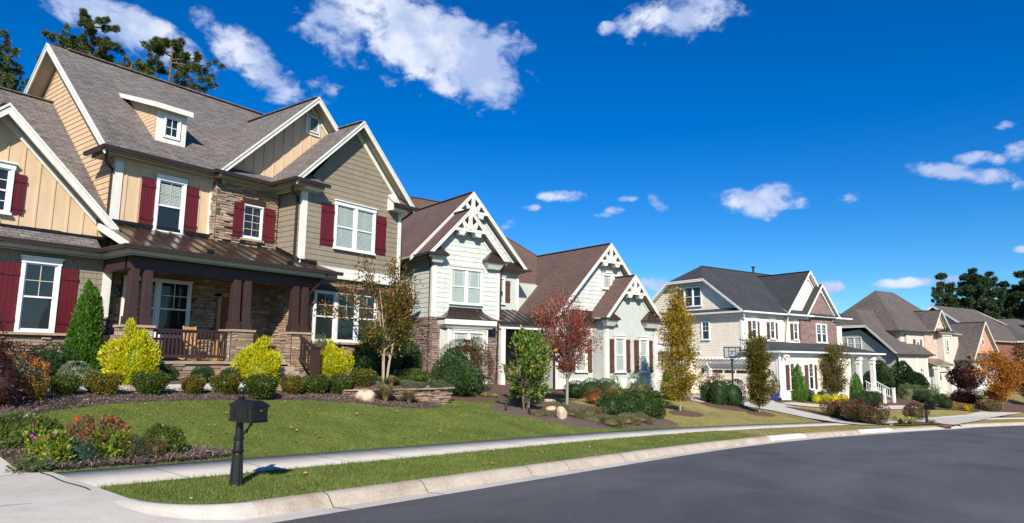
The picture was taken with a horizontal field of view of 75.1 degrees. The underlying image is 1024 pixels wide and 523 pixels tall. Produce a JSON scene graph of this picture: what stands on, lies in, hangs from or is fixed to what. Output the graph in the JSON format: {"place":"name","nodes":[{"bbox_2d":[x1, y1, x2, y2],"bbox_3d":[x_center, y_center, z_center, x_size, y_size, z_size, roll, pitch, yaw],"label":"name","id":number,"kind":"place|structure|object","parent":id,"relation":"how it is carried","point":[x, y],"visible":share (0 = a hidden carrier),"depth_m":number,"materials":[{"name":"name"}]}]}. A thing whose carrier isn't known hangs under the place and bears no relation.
{"place":"outdoors","nodes":[
{"label":"outdoors","id":0,"kind":"place"},
{"bbox_2d":[0,457,330,522],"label":"driveway","id":1,"kind":"structure","parent":0,"point":[45,498],"depth_m":8.29,"materials":[{"name":"concrete"}]},
{"bbox_2d":[115,498,259,519],"bbox_3d":[-4.149,3.184,8.424,1.867,0.284,0.620,2,-8,-8],"label":"kerb return","id":2,"kind":"object","parent":1,"relation":"on","point":[234,511],"visible":1,"depth_m":8.34,"materials":[{"name":"concrete"}]},
{"bbox_2d":[56,422,843,487],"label":"sidewalk","id":3,"kind":"structure","parent":0,"point":[101,477],"depth_m":13.54,"materials":[{"name":"concrete"}]},
{"bbox_2d":[0,391,1023,512],"bbox_3d":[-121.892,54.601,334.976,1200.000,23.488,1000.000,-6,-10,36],"label":"ground","id":4,"kind":"structure","parent":0,"point":[1018,399],"depth_m":16.65,"materials":[{"name":"green plant"}]},
{"bbox_2d":[0,29,25,87],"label":"pine tree","id":5,"kind":"object","parent":4,"relation":"on","point":[6,48],"visible":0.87,"depth_m":48.38,"materials":[{"name":"green plant"}]},
{"bbox_2d":[0,53,26,91],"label":"pine tree","id":6,"kind":"object","parent":4,"relation":"on","point":[5,58],"visible":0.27,"depth_m":56.51,"materials":[{"name":"green plant"}]},
{"bbox_2d":[24,7,129,83],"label":"pine tree","id":7,"kind":"object","parent":4,"relation":"on","point":[106,46],"visible":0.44,"depth_m":51.00,"materials":[{"name":"green plant"}]},
{"bbox_2d":[0,437,231,471],"bbox_3d":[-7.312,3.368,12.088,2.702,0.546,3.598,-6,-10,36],"label":"mulch bed","id":8,"kind":"object","parent":4,"relation":"on","point":[141,463],"visible":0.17,"depth_m":11.21,"materials":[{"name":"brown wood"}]},
{"bbox_2d":[4,454,57,473],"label":"shrub","id":9,"kind":"object","parent":8,"relation":"on","point":[45,461],"visible":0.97,"depth_m":10.11,"materials":[{"name":"green plant"}]},
{"bbox_2d":[0,411,64,451],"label":"shrub","id":10,"kind":"object","parent":8,"relation":"on","point":[11,433],"visible":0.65,"depth_m":11.05,"materials":[{"name":"green plant"}]},
{"bbox_2d":[22,420,67,452],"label":"flower plant","id":11,"kind":"object","parent":8,"relation":"on","point":[30,433],"visible":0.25,"depth_m":10.91,"materials":[{"name":"green plant"}]},
{"bbox_2d":[18,429,75,468],"bbox_3d":[-7.348,2.982,10.552,0.760,0.602,0.895,-6,-10,36],"label":"flower plant","id":12,"kind":"object","parent":8,"relation":"on","point":[44,448],"visible":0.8,"depth_m":10.50,"materials":[{"name":"green plant"}]},
{"bbox_2d":[62,436,101,463],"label":"shrub","id":13,"kind":"object","parent":8,"relation":"on","point":[83,451],"visible":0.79,"depth_m":10.85,"materials":[{"name":"teal plant"}]},
{"bbox_2d":[63,414,131,445],"bbox_3d":[-7.200,2.987,11.553,0.840,0.735,1.111,-6,-10,36],"label":"shrub","id":14,"kind":"object","parent":8,"relation":"on","point":[86,429],"visible":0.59,"depth_m":11.47,"materials":[{"name":"red plant"}]},
{"bbox_2d":[88,425,133,462],"bbox_3d":[-6.816,3.107,11.281,0.583,0.719,0.785,-6,-10,36],"label":"shrub","id":15,"kind":"object","parent":8,"relation":"on","point":[110,448],"visible":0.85,"depth_m":11.18,"materials":[{"name":"green plant"}]},
{"bbox_2d":[140,422,189,454],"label":"shrub","id":16,"kind":"object","parent":8,"relation":"on","point":[174,436],"visible":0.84,"depth_m":12.09,"materials":[{"name":"green plant"}]},
{"bbox_2d":[115,35,226,93],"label":"pine tree","id":17,"kind":"object","parent":4,"relation":"on","point":[183,65],"visible":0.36,"depth_m":49.25,"materials":[{"name":"green plant"}]},
{"bbox_2d":[0,43,418,388],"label":"house","id":18,"kind":"structure","parent":4,"relation":"on","point":[162,212],"depth_m":23.27,"materials":[{"name":"beige paint"}]},
{"bbox_2d":[0,160,18,215],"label":"window","id":19,"kind":"structure","parent":18,"relation":"in","point":[7,169],"depth_m":18.44,"materials":[{"name":"white glass"}]},
{"bbox_2d":[13,255,64,332],"bbox_3d":[-13.391,0.934,18.848,0.135,2.135,1.060,-6,-10,36],"label":"window","id":20,"kind":"structure","parent":18,"relation":"in","point":[37,276],"depth_m":18.87,"materials":[{"name":"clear glass"}]},
{"bbox_2d":[119,275,192,338],"bbox_3d":[-11.658,1.522,21.865,0.087,1.940,2.240,-6,-10,36],"label":"window","id":21,"kind":"structure","parent":18,"relation":"in","point":[170,297],"depth_m":22.22,"materials":[{"name":"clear glass"}]},
{"bbox_2d":[152,173,187,234],"bbox_3d":[-11.547,-1.910,22.507,0.115,1.960,1.050,-6,-10,36],"label":"window","id":22,"kind":"structure","parent":18,"relation":"in","point":[169,196],"depth_m":22.54,"materials":[{"name":"white glass"}]},
{"bbox_2d":[212,293,229,360],"bbox_3d":[-10.094,2.368,23.937,0.140,2.380,1.200,-6,-10,36],"label":"door","id":23,"kind":"structure","parent":18,"relation":"in","point":[222,303],"depth_m":23.64,"materials":[{"name":"beige wood"}]},
{"bbox_2d":[242,203,263,239],"bbox_3d":[-9.608,-1.449,24.653,0.087,1.270,0.840,-6,-10,36],"label":"window","id":24,"kind":"structure","parent":18,"relation":"in","point":[253,216],"depth_m":24.69,"materials":[{"name":"white glass"}]},
{"bbox_2d":[311,290,376,342],"bbox_3d":[-6.485,2.202,26.067,0.087,1.920,3.140,-6,-10,36],"label":"window","id":25,"kind":"structure","parent":18,"relation":"in","point":[339,332],"depth_m":25.70,"materials":[{"name":"white glass"}]},
{"bbox_2d":[332,199,377,255],"bbox_3d":[-6.249,-1.335,26.656,0.135,1.955,2.150,-6,-10,36],"label":"window","id":26,"kind":"structure","parent":18,"relation":"in","point":[360,220],"depth_m":26.62,"materials":[{"name":"clear glass"}]},
{"bbox_2d":[0,375,440,419],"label":"mulch bed","id":27,"kind":"object","parent":4,"relation":"on","point":[130,400],"visible":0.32,"depth_m":17.40,"materials":[{"name":"brown wood"}]},
{"bbox_2d":[0,313,52,406],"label":"maple bush","id":28,"kind":"object","parent":27,"relation":"on","point":[10,379],"visible":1,"depth_m":13.70,"materials":[{"name":"red plant"}]},
{"bbox_2d":[20,371,50,400],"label":"shrub","id":29,"kind":"object","parent":27,"relation":"on","point":[38,396],"visible":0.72,"depth_m":14.59,"materials":[{"name":"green plant"}]},
{"bbox_2d":[24,341,79,380],"bbox_3d":[-12.129,2.669,17.488,1.272,1.159,1.355,-6,-10,36],"label":"shrub","id":30,"kind":"object","parent":27,"relation":"on","point":[59,359],"visible":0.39,"depth_m":17.30,"materials":[{"name":"green plant"}]},
{"bbox_2d":[48,373,83,394],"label":"shrub","id":31,"kind":"object","parent":27,"relation":"on","point":[61,385],"visible":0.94,"depth_m":15.57,"materials":[{"name":"green plant"}]},
{"bbox_2d":[55,360,104,384],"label":"shrub","id":32,"kind":"object","parent":27,"relation":"on","point":[79,370],"visible":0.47,"depth_m":17.00,"materials":[{"name":"green plant"}]},
{"bbox_2d":[61,279,102,370],"bbox_3d":[-12.089,1.948,18.775,1.033,2.961,1.034,-6,-10,36],"label":"arborvitae","id":33,"kind":"object","parent":27,"relation":"on","point":[80,339],"visible":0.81,"depth_m":18.61,"materials":[{"name":"green plant"}]},
{"bbox_2d":[83,369,124,394],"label":"shrub","id":34,"kind":"object","parent":27,"relation":"on","point":[103,384],"visible":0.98,"depth_m":16.28,"materials":[{"name":"green plant"}]},
{"bbox_2d":[96,317,162,385],"bbox_3d":[-10.450,2.486,18.338,1.568,1.907,1.563,-1,-8,9],"label":"golden cypress","id":35,"kind":"object","parent":27,"relation":"on","point":[131,353],"visible":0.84,"depth_m":17.94,"materials":[{"name":"yellow plant"}]},
{"bbox_2d":[130,370,171,394],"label":"shrub","id":36,"kind":"object","parent":27,"relation":"on","point":[148,384],"visible":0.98,"depth_m":17.25,"materials":[{"name":"green plant"}]},
{"bbox_2d":[180,374,205,394],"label":"shrub","id":37,"kind":"object","parent":27,"relation":"on","point":[192,385],"visible":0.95,"depth_m":18.21,"materials":[{"name":"green plant"}]},
{"bbox_2d":[208,371,241,394],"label":"shrub","id":38,"kind":"object","parent":27,"relation":"on","point":[227,385],"visible":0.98,"depth_m":18.96,"materials":[{"name":"green plant"}]},
{"bbox_2d":[230,335,282,378],"bbox_3d":[-8.108,3.137,21.188,1.625,1.640,1.582,4,-9,-21],"label":"golden cypress","id":39,"kind":"object","parent":27,"relation":"on","point":[251,361],"visible":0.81,"depth_m":20.93,"materials":[{"name":"yellow plant"}]},
{"bbox_2d":[241,372,278,399],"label":"shrub","id":40,"kind":"object","parent":27,"relation":"on","point":[262,386],"visible":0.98,"depth_m":19.30,"materials":[{"name":"green plant"}]},
{"bbox_2d":[279,372,303,393],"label":"shrub","id":41,"kind":"object","parent":27,"relation":"on","point":[294,384],"visible":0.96,"depth_m":20.92,"materials":[{"name":"green plant"}]},
{"bbox_2d":[302,373,330,393],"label":"shrub","id":42,"kind":"object","parent":27,"relation":"on","point":[317,384],"visible":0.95,"depth_m":21.76,"materials":[{"name":"green plant"}]},
{"bbox_2d":[306,339,354,377],"bbox_3d":[-6.472,3.483,23.828,1.589,1.487,1.567,7,-11,-39],"label":"golden cypress","id":43,"kind":"object","parent":27,"relation":"on","point":[333,361],"visible":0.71,"depth_m":23.57,"materials":[{"name":"yellow plant"}]},
{"bbox_2d":[327,374,354,394],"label":"shrub","id":44,"kind":"object","parent":27,"relation":"on","point":[337,385],"visible":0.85,"depth_m":22.39,"materials":[{"name":"green plant"}]},
{"bbox_2d":[351,367,375,386],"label":"shrub","id":45,"kind":"object","parent":27,"relation":"on","point":[361,378],"visible":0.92,"depth_m":22.96,"materials":[{"name":"green plant"}]},
{"bbox_2d":[311,254,424,383],"bbox_3d":[-4.609,2.140,24.054,3.463,4.821,4.428,-6,-10,36],"label":"crape myrtle","id":46,"kind":"object","parent":27,"relation":"on","point":[390,329],"visible":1,"depth_m":24.13,"materials":[{"name":"green plant"}]},
{"bbox_2d":[348,338,402,375],"bbox_3d":[-5.365,3.714,26.273,1.278,1.812,2.890,-6,-10,36],"label":"shrub","id":47,"kind":"object","parent":27,"relation":"on","point":[365,358],"visible":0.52,"depth_m":25.62,"materials":[{"name":"green plant"}]},
{"bbox_2d":[391,367,431,381],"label":"shrub","id":48,"kind":"object","parent":27,"relation":"on","point":[416,374],"visible":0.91,"depth_m":25.56,"materials":[{"name":"green plant"}]},
{"bbox_2d":[228,387,270,486],"bbox_3d":[-3.933,2.662,9.897,0.653,1.545,0.310,-6,-10,36],"label":"mailbox","id":49,"kind":"object","parent":4,"relation":"on","point":[243,410],"visible":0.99,"depth_m":9.90,"materials":[{"name":"black metal"}]},
{"bbox_2d":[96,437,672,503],"bbox_3d":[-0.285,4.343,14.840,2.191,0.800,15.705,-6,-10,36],"label":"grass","id":50,"kind":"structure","parent":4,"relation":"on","point":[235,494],"depth_m":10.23,"materials":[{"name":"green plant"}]},
{"bbox_2d":[341,387,454,403],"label":"garden wall","id":51,"kind":"structure","parent":4,"relation":"on","point":[443,395],"depth_m":23.99,"materials":[{"name":"stone"}]},
{"bbox_2d":[400,191,664,390],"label":"house","id":52,"kind":"structure","parent":4,"relation":"on","point":[479,273],"depth_m":38.02,"materials":[{"name":"wood"}]},
{"bbox_2d":[449,265,483,305],"bbox_3d":[-2.368,1.279,34.881,2.140,2.025,0.135,7,-11,-38],"label":"window","id":53,"kind":"structure","parent":52,"relation":"in","point":[470,293],"depth_m":34.88,"materials":[{"name":"white glass"}]},
{"bbox_2d":[452,329,485,373],"bbox_3d":[-2.198,4.616,33.915,2.060,2.305,0.135,7,-11,-38],"label":"window","id":54,"kind":"structure","parent":52,"relation":"in","point":[461,334],"depth_m":34.02,"materials":[{"name":"white glass"}]},
{"bbox_2d":[613,335,626,372],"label":"window","id":55,"kind":"structure","parent":52,"relation":"in","point":[620,340],"depth_m":38.66,"materials":[{"name":"white glass"}]},
{"bbox_2d":[638,337,649,372],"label":"window","id":56,"kind":"structure","parent":52,"relation":"in","point":[643,341],"depth_m":39.94,"materials":[{"name":"white glass"}]},
{"bbox_2d":[251,428,893,516],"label":"kerb","id":57,"kind":"structure","parent":4,"relation":"on","point":[316,500],"depth_m":12.03,"materials":[{"name":"concrete"}]},
{"bbox_2d":[451,384,697,401],"bbox_3d":[2.359,6.921,35.910,8.748,1.701,22.704,-6,-10,36],"label":"mulch bed","id":58,"kind":"object","parent":4,"relation":"on","point":[502,391],"visible":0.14,"depth_m":30.14,"materials":[{"name":"brown wood"}]},
{"bbox_2d":[397,339,422,370],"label":"shrub","id":59,"kind":"object","parent":58,"relation":"on","point":[411,361],"visible":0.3,"depth_m":28.63,"materials":[{"name":"green plant"}]},
{"bbox_2d":[430,354,477,395],"bbox_3d":[-2.350,4.662,27.155,2.047,1.812,1.704,3,-9,-16],"label":"shrub","id":60,"kind":"object","parent":58,"relation":"on","point":[457,377],"visible":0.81,"depth_m":26.80,"materials":[{"name":"green plant"}]},
{"bbox_2d":[437,336,495,382],"bbox_3d":[-2.129,4.621,30.525,2.472,2.450,2.923,-6,-10,36],"label":"shrub","id":61,"kind":"object","parent":58,"relation":"on","point":[465,349],"visible":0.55,"depth_m":30.32,"materials":[{"name":"brown plant"}]},
{"bbox_2d":[490,400,677,428],"bbox_3d":[2.897,6.407,27.736,5.879,1.006,9.321,-6,-10,36],"label":"mulch bed","id":62,"kind":"object","parent":4,"relation":"on","point":[515,408],"visible":0.49,"depth_m":25.74,"materials":[{"name":"brown wood"}]},
{"bbox_2d":[498,325,557,409],"bbox_3d":[0.580,4.155,25.749,2.198,3.510,3.270,-2,-9,14],"label":"magnolia","id":63,"kind":"object","parent":62,"relation":"on","point":[529,351],"visible":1,"depth_m":25.87,"materials":[{"name":"green plant"}]},
{"bbox_2d":[520,283,610,407],"bbox_3d":[2.216,3.740,29.581,4.102,5.634,4.084,-6,-10,36],"label":"red maple","id":64,"kind":"object","parent":62,"relation":"on","point":[570,335],"visible":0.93,"depth_m":28.86,"materials":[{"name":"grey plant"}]},
{"bbox_2d":[595,391,626,415],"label":"laurel hedge","id":65,"kind":"object","parent":62,"relation":"on","point":[612,405],"visible":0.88,"depth_m":28.51,"materials":[{"name":"green plant"}]},
{"bbox_2d":[617,389,650,415],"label":"laurel hedge","id":66,"kind":"object","parent":62,"relation":"on","point":[634,401],"visible":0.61,"depth_m":29.00,"materials":[{"name":"green plant"}]},
{"bbox_2d":[640,389,666,418],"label":"laurel hedge","id":67,"kind":"object","parent":62,"relation":"on","point":[656,408],"visible":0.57,"depth_m":29.49,"materials":[{"name":"green plant"}]},
{"bbox_2d":[668,410,704,416],"bbox_3d":[8.828,7.681,33.672,1.487,0.246,3.025,-6,-10,36],"label":"mulch ring","id":68,"kind":"object","parent":4,"relation":"on","point":[686,413],"visible":0.98,"depth_m":33.17,"materials":[{"name":"brown plant"}]},
{"bbox_2d":[650,286,706,410],"bbox_3d":[8.699,4.485,34.536,2.906,6.711,2.406,-3,-9,23],"label":"pear tree","id":69,"kind":"object","parent":68,"relation":"on","point":[679,330],"visible":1,"depth_m":34.26,"materials":[{"name":"yellow plant"}]},
{"bbox_2d":[701,402,754,411],"bbox_3d":[12.997,8.721,40.055,2.964,0.481,4.411,-6,-10,36],"label":"mulch ring","id":70,"kind":"object","parent":4,"relation":"on","point":[734,408],"visible":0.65,"depth_m":38.94,"materials":[{"name":"brown plant"}]},
{"bbox_2d":[710,380,729,404],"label":"yew","id":71,"kind":"object","parent":70,"relation":"on","point":[718,395],"visible":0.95,"depth_m":39.50,"materials":[{"name":"green plant"}]},
{"bbox_2d":[721,378,746,406],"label":"yew","id":72,"kind":"object","parent":70,"relation":"on","point":[734,396],"visible":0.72,"depth_m":39.79,"materials":[{"name":"green plant"}]},
{"bbox_2d":[746,411,775,416],"bbox_3d":[14.406,8.826,38.601,1.516,0.240,2.811,-6,-10,36],"label":"mulch ring","id":73,"kind":"object","parent":4,"relation":"on","point":[760,413],"visible":0.97,"depth_m":38.11,"materials":[{"name":"brown plant"}]},
{"bbox_2d":[739,330,776,411],"bbox_3d":[14.384,6.491,39.102,2.219,4.963,2.131,-6,-10,36],"label":"columnar tree","id":74,"kind":"object","parent":73,"relation":"on","point":[757,357],"visible":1,"depth_m":38.82,"materials":[{"name":"green plant"}]},
{"bbox_2d":[651,266,895,402],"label":"house","id":75,"kind":"structure","parent":4,"relation":"on","point":[798,318],"depth_m":55.51,"materials":[{"name":"beige paint"}]},
{"bbox_2d":[676,286,701,306],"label":"window","id":76,"kind":"structure","parent":75,"relation":"in","point":[694,293],"depth_m":56.72,"materials":[{"name":"white glass"}]},
{"bbox_2d":[711,367,752,396],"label":"garage door","id":77,"kind":"structure","parent":75,"relation":"in","point":[726,371],"depth_m":52.65,"materials":[{"name":"beige paint"}]},
{"bbox_2d":[592,401,981,436],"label":"grass","id":78,"kind":"structure","parent":4,"relation":"on","point":[786,428],"depth_m":34.79,"materials":[{"name":"green plant"}]},
{"bbox_2d":[786,406,888,423],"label":"mulch bed","id":79,"kind":"object","parent":4,"relation":"on","point":[813,411],"visible":0.56,"depth_m":43.73,"materials":[{"name":"brown wood"}]},
{"bbox_2d":[818,396,844,417],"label":"rose bush","id":80,"kind":"object","parent":79,"relation":"on","point":[831,408],"visible":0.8,"depth_m":42.13,"materials":[{"name":"green plant"}]},
{"bbox_2d":[841,396,877,422],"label":"rose bush","id":81,"kind":"object","parent":79,"relation":"on","point":[855,413],"visible":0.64,"depth_m":39.66,"materials":[{"name":"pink plant"}]},
{"bbox_2d":[859,402,890,424],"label":"rose bush","id":82,"kind":"object","parent":79,"relation":"on","point":[874,416],"visible":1,"depth_m":38.39,"materials":[{"name":"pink plant"}]},
{"bbox_2d":[778,398,906,405],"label":"mulch bed","id":83,"kind":"object","parent":4,"relation":"on","point":[898,402],"visible":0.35,"depth_m":53.36,"materials":[{"name":"brown wood"}]},
{"bbox_2d":[791,363,807,401],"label":"arborvitae","id":84,"kind":"object","parent":83,"relation":"on","point":[800,392],"visible":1,"depth_m":49.73,"materials":[{"name":"green plant"}]},
{"bbox_2d":[817,341,858,395],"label":"olive tree","id":85,"kind":"object","parent":83,"relation":"on","point":[836,382],"visible":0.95,"depth_m":52.19,"materials":[{"name":"green plant"}]},
{"bbox_2d":[862,359,894,395],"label":"shrub","id":86,"kind":"object","parent":4,"relation":"on","point":[884,375],"visible":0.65,"depth_m":65.67,"materials":[{"name":"green plant"}]},
{"bbox_2d":[888,360,929,393],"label":"shrub","id":87,"kind":"object","parent":4,"relation":"on","point":[907,373],"visible":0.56,"depth_m":65.67,"materials":[{"name":"green plant"}]},
{"bbox_2d":[841,290,999,394],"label":"house","id":88,"kind":"structure","parent":4,"relation":"on","point":[933,347],"depth_m":76.63,"materials":[{"name":"grey"}]},
{"bbox_2d":[930,272,958,306],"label":"pine tree","id":89,"kind":"object","parent":4,"relation":"on","point":[947,296],"visible":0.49,"depth_m":149.09,"materials":[{"name":"green plant"}]},
{"bbox_2d":[899,398,1023,411],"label":"mulch bed","id":90,"kind":"object","parent":4,"relation":"on","point":[1013,408],"visible":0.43,"depth_m":56.99,"materials":[{"name":"brown plant"}]},
{"bbox_2d":[949,388,985,402],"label":"bush","id":91,"kind":"object","parent":90,"relation":"on","point":[963,395],"visible":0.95,"depth_m":59.61,"materials":[{"name":"purple plant"}]},
{"bbox_2d":[968,348,1023,409],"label":"orange tree","id":92,"kind":"object","parent":90,"relation":"on","point":[997,389],"visible":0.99,"depth_m":56.72,"materials":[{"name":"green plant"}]},
{"bbox_2d":[944,360,984,389],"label":"maple bush","id":93,"kind":"object","parent":4,"relation":"on","point":[962,378],"visible":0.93,"depth_m":62.92,"materials":[{"name":"purple plant"}]},
{"bbox_2d":[927,305,1023,391],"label":"house","id":94,"kind":"structure","parent":4,"relation":"on","point":[1005,333],"depth_m":96.23,"materials":[{"name":"red brick"}]},
{"bbox_2d":[951,267,999,318],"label":"pine tree","id":95,"kind":"object","parent":4,"relation":"on","point":[975,284],"visible":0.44,"depth_m":147.90,"materials":[{"name":"green plant"}]},
{"bbox_2d":[971,270,1007,318],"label":"pine tree","id":96,"kind":"object","parent":4,"relation":"on","point":[996,291],"visible":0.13,"depth_m":151.15,"materials":[{"name":"green plant"}]},
{"bbox_2d":[996,280,1023,318],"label":"pine tree","id":97,"kind":"object","parent":4,"relation":"on","point":[1008,310],"visible":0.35,"depth_m":151.62,"materials":[{"name":"green plant"}]},
{"bbox_2d":[998,270,1023,320],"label":"pine tree","id":98,"kind":"object","parent":4,"relation":"on","point":[1017,291],"visible":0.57,"depth_m":150.35,"materials":[{"name":"green plant"}]},
{"bbox_2d":[1000,342,1023,397],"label":"tree","id":99,"kind":"object","parent":4,"relation":"on","point":[1019,353],"visible":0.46,"depth_m":61.85,"materials":[{"name":"orange plant"}]},
{"bbox_2d":[0,0,1023,313],"label":"sky","id":100,"kind":"structure","parent":0,"point":[864,147],"materials":[{"name":"blue"}]},
{"bbox_2d":[276,425,1023,522],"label":"road","id":101,"kind":"structure","parent":0,"point":[971,475],"depth_m":12.01,"materials":[{"name":"grey asphalt"}]},
{"bbox_2d":[268,425,1020,522],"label":"gutter pan","id":102,"kind":"object","parent":101,"relation":"on","point":[388,501],"visible":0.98,"depth_m":12.72,"materials":[{"name":"concrete"}]},
{"bbox_2d":[685,394,897,424],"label":"driveway","id":103,"kind":"structure","parent":0,"point":[775,406],"depth_m":41.84,"materials":[{"name":"concrete"}]},
{"bbox_2d":[893,422,941,424],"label":"mulch bed","id":104,"kind":"object","parent":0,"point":[914,423],"visible":0.8,"depth_m":41.45,"materials":[{"name":"brown plant"}]},
{"bbox_2d":[901,400,929,419],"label":"rose bush","id":105,"kind":"object","parent":104,"relation":"on","point":[913,411],"visible":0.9,"depth_m":45.10,"materials":[{"name":"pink plant"}]},
{"bbox_2d":[915,411,1022,424],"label":"driveway","id":106,"kind":"structure","parent":0,"point":[971,417],"depth_m":49.14,"materials":[{"name":"concrete"}]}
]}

